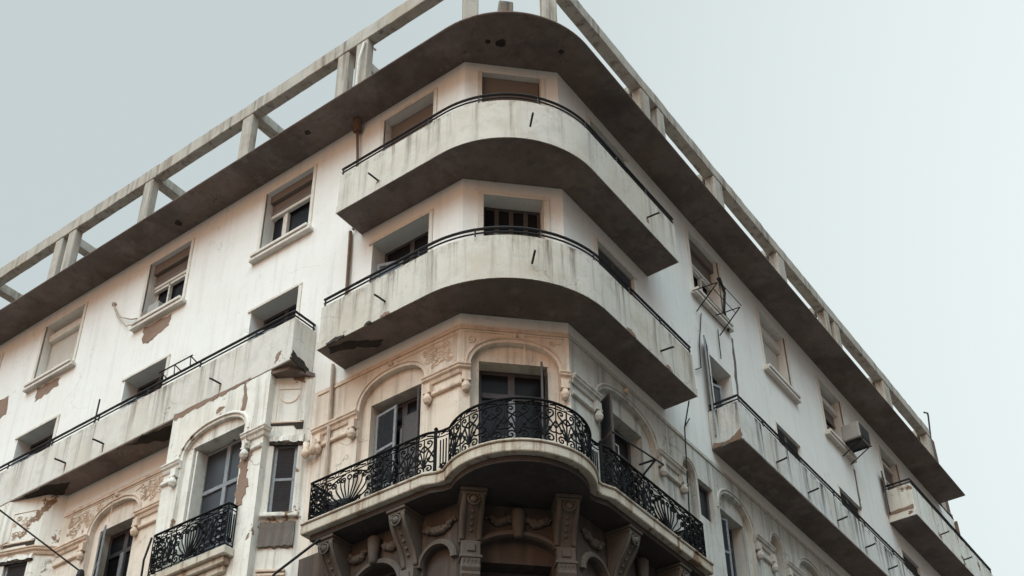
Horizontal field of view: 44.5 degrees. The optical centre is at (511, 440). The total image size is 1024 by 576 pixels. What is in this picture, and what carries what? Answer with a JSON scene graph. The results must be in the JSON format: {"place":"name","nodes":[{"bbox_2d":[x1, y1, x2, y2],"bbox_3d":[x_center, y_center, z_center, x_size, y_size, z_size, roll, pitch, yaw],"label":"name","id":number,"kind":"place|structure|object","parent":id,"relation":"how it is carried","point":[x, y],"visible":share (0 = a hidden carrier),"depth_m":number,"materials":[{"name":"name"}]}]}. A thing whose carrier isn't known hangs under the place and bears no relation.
{"place":"outdoors","nodes":[
{"label":"outdoors","id":0,"kind":"place"},
{"bbox_2d":[316,498,345,516],"bbox_3d":[-2.637,1.046,19.515,0.869,0.356,0.290,-22,-39,29],"label":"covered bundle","id":1,"kind":"object","parent":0,"point":[334,503],"visible":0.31,"depth_m":19.46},
{"bbox_2d":[0,0,1023,575],"label":"sky","id":2,"kind":"structure","parent":0,"point":[879,144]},
{"label":"ground","id":3,"kind":"structure","parent":0,"visible":0},
{"bbox_2d":[0,0,992,575],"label":"apartment building","id":4,"kind":"structure","parent":3,"relation":"on","point":[432,304],"depth_m":23.49,"materials":[{"name":"paint"}]},
{"bbox_2d":[0,352,4,366],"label":"window frame","id":5,"kind":"structure","parent":4,"relation":"in","point":[1,358],"depth_m":30.55,"materials":[{"name":"white paint"}]},
{"bbox_2d":[0,495,68,575],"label":"bay window","id":6,"kind":"structure","parent":4,"relation":"in","point":[42,516],"depth_m":25.11,"materials":[{"name":"paint"}]},
{"bbox_2d":[22,301,88,393],"bbox_3d":[-10.424,-2.127,29.023,1.788,1.913,0.480,-22,-39,29],"label":"window frame","id":7,"kind":"structure","parent":4,"relation":"in","point":[65,342],"depth_m":29.17,"materials":[{"name":"white paint"}]},
{"bbox_2d":[76,569,84,575],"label":"cable clamp","id":8,"kind":"object","parent":4,"relation":"attached to","point":[80,572],"visible":1,"depth_m":23.72,"materials":[{"name":"grey metal"}]},
{"bbox_2d":[0,509,78,569],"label":"cable","id":9,"kind":"object","parent":8,"relation":"attached to","point":[42,542],"visible":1,"depth_m":23.72,"materials":[{"name":"black rubber"}]},
{"bbox_2d":[93,399,100,424],"bbox_3d":[-8.361,-0.543,25.220,0.034,0.655,0.123,15,-37,-23],"label":"rod","id":10,"kind":"object","parent":4,"relation":"attached to","point":[97,411],"visible":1,"depth_m":25.23,"materials":[{"name":"paint"}]},
{"bbox_2d":[112,301,163,326],"bbox_3d":[-8.205,-2.863,27.550,1.760,1.110,0.356,-22,-39,29],"label":"cable","id":11,"kind":"object","parent":4,"relation":"on","point":[157,304],"visible":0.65,"depth_m":27.07,"materials":[{"name":"white plastic"}]},
{"bbox_2d":[140,537,152,575],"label":"cable","id":12,"kind":"object","parent":4,"relation":"attached to","point":[145,555],"visible":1,"depth_m":21.43,"materials":[{"name":"black rubber"}]},
{"bbox_2d":[129,237,194,332],"bbox_3d":[-7.452,-3.346,27.218,1.678,1.893,0.480,-22,-39,29],"label":"window frame","id":13,"kind":"structure","parent":4,"relation":"in","point":[172,275],"depth_m":27.41,"materials":[{"name":"white paint"}]},
{"bbox_2d":[159,354,196,380],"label":"window box frame","id":14,"kind":"object","parent":4,"relation":"attached to","point":[175,364],"visible":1,"depth_m":23.93,"materials":[{"name":"paint"}]},
{"bbox_2d":[147,366,316,575],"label":"bay window","id":15,"kind":"structure","parent":4,"relation":"in","point":[232,497],"depth_m":21.40,"materials":[{"name":"paint"}]},
{"bbox_2d":[248,163,317,264],"bbox_3d":[-4.512,-4.560,25.438,1.688,1.893,0.480,-22,-39,29],"label":"window frame","id":16,"kind":"structure","parent":4,"relation":"in","point":[293,206],"depth_m":25.65,"materials":[{"name":"white paint"}]},
{"bbox_2d":[272,538,320,575],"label":"cable","id":17,"kind":"object","parent":4,"relation":"attached to","point":[296,556],"visible":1,"depth_m":19.22,"materials":[{"name":"black rubber"}]},
{"bbox_2d":[379,87,437,152],"bbox_3d":[-1.926,-5.416,23.742,1.420,2.618,0.250,-22,-39,29],"label":"window frame","id":18,"kind":"structure","parent":4,"relation":"in","point":[431,109],"depth_m":24.38,"materials":[{"name":"white paint"}]},
{"bbox_2d":[477,71,545,105],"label":"window frame","id":19,"kind":"structure","parent":4,"relation":"in","point":[485,85],"depth_m":23.82,"materials":[{"name":"white paint"}]},
{"bbox_2d":[587,115,627,167],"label":"window frame","id":20,"kind":"structure","parent":4,"relation":"in","point":[589,119],"depth_m":25.04,"materials":[{"name":"white concrete"}]},
{"bbox_2d":[594,235,636,295],"bbox_3d":[1.912,-2.386,22.711,0.130,2.458,1.480,-22,-39,29],"label":"window frame","id":21,"kind":"structure","parent":4,"relation":"in","point":[596,240],"depth_m":23.25,"materials":[{"name":"white concrete"}]},
{"bbox_2d":[611,431,663,480],"bbox_3d":[2.000,0.274,20.663,0.326,0.392,1.503,-22,-39,29],"label":"clothes rod","id":22,"kind":"object","parent":4,"relation":"attached to","point":[653,460],"visible":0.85,"depth_m":20.90,"materials":[{"name":"paint"}]},
{"bbox_2d":[684,401,689,511],"bbox_3d":[3.188,0.356,22.267,0.102,2.175,0.645,5,-34,-8],"label":"cable","id":23,"kind":"object","parent":4,"relation":"attached to","point":[686,455],"visible":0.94,"depth_m":22.65,"materials":[{"name":"black rubber"}]},
{"bbox_2d":[695,313,701,369],"bbox_3d":[3.779,-2.025,25.398,0.022,1.812,0.578,-22,-39,29],"label":"cable","id":24,"kind":"object","parent":4,"relation":"attached to","point":[699,342],"visible":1,"depth_m":25.40,"materials":[{"name":"grey rubber"}]},
{"bbox_2d":[698,484,710,521],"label":"window frame","id":25,"kind":"structure","parent":4,"relation":"in","point":[703,494],"depth_m":23.17,"materials":[{"name":"grey glass"}]},
{"bbox_2d":[685,226,733,333],"bbox_3d":[4.146,-3.477,27.258,0.480,1.944,1.708,-22,-39,29],"label":"window frame","id":26,"kind":"structure","parent":4,"relation":"in","point":[701,269],"depth_m":27.46,"materials":[{"name":"white paint"}]},
{"bbox_2d":[692,277,741,335],"bbox_3d":[4.405,-3.272,26.738,0.609,1.869,1.740,-22,-39,29],"label":"drying rack","id":27,"kind":"object","parent":4,"relation":"attached to","point":[719,280],"visible":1,"depth_m":26.62,"materials":[{"name":"metal"}]},
{"bbox_2d":[717,329,721,358],"bbox_3d":[4.364,-2.037,26.372,0.022,0.781,0.043,-22,-39,29],"label":"cable","id":28,"kind":"object","parent":4,"relation":"attached to","point":[719,343],"visible":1,"depth_m":26.36,"materials":[{"name":"grey rubber"}]},
{"bbox_2d":[755,307,800,404],"bbox_3d":[6.121,-1.981,29.499,0.480,1.894,1.728,-22,-39,29],"label":"window frame","id":29,"kind":"structure","parent":4,"relation":"in","point":[770,349],"depth_m":29.45,"materials":[{"name":"white paint"}]},
{"bbox_2d":[773,419,798,460],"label":"window frame","id":30,"kind":"structure","parent":4,"relation":"in","point":[777,430],"depth_m":28.14,"materials":[{"name":"white concrete"}]},
{"bbox_2d":[816,375,856,463],"bbox_3d":[8.053,-0.525,31.698,0.480,1.864,1.688,-22,-39,29],"label":"window frame","id":31,"kind":"structure","parent":4,"relation":"in","point":[828,413],"depth_m":31.48,"materials":[{"name":"white concrete"}]},
{"bbox_2d":[836,483,859,520],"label":"window frame","id":32,"kind":"structure","parent":4,"relation":"in","point":[837,484],"depth_m":30.42,"materials":[{"name":"white concrete"}]},
{"bbox_2d":[841,421,871,464],"bbox_3d":[8.598,0.068,31.353,0.640,0.836,0.650,-22,-39,29],"label":"air conditioner","id":33,"kind":"object","parent":4,"relation":"attached to","point":[855,436],"visible":0.98,"depth_m":31.24,"materials":[{"name":"paint"}]},
{"bbox_2d":[876,442,902,490],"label":"window frame","id":34,"kind":"structure","parent":4,"relation":"in","point":[887,473],"depth_m":34.81,"materials":[{"name":"white concrete"}]},
{"bbox_2d":[899,547,917,575],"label":"window frame","id":35,"kind":"structure","parent":4,"relation":"in","point":[902,555],"depth_m":33.07,"materials":[{"name":"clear glass"}]}
]}

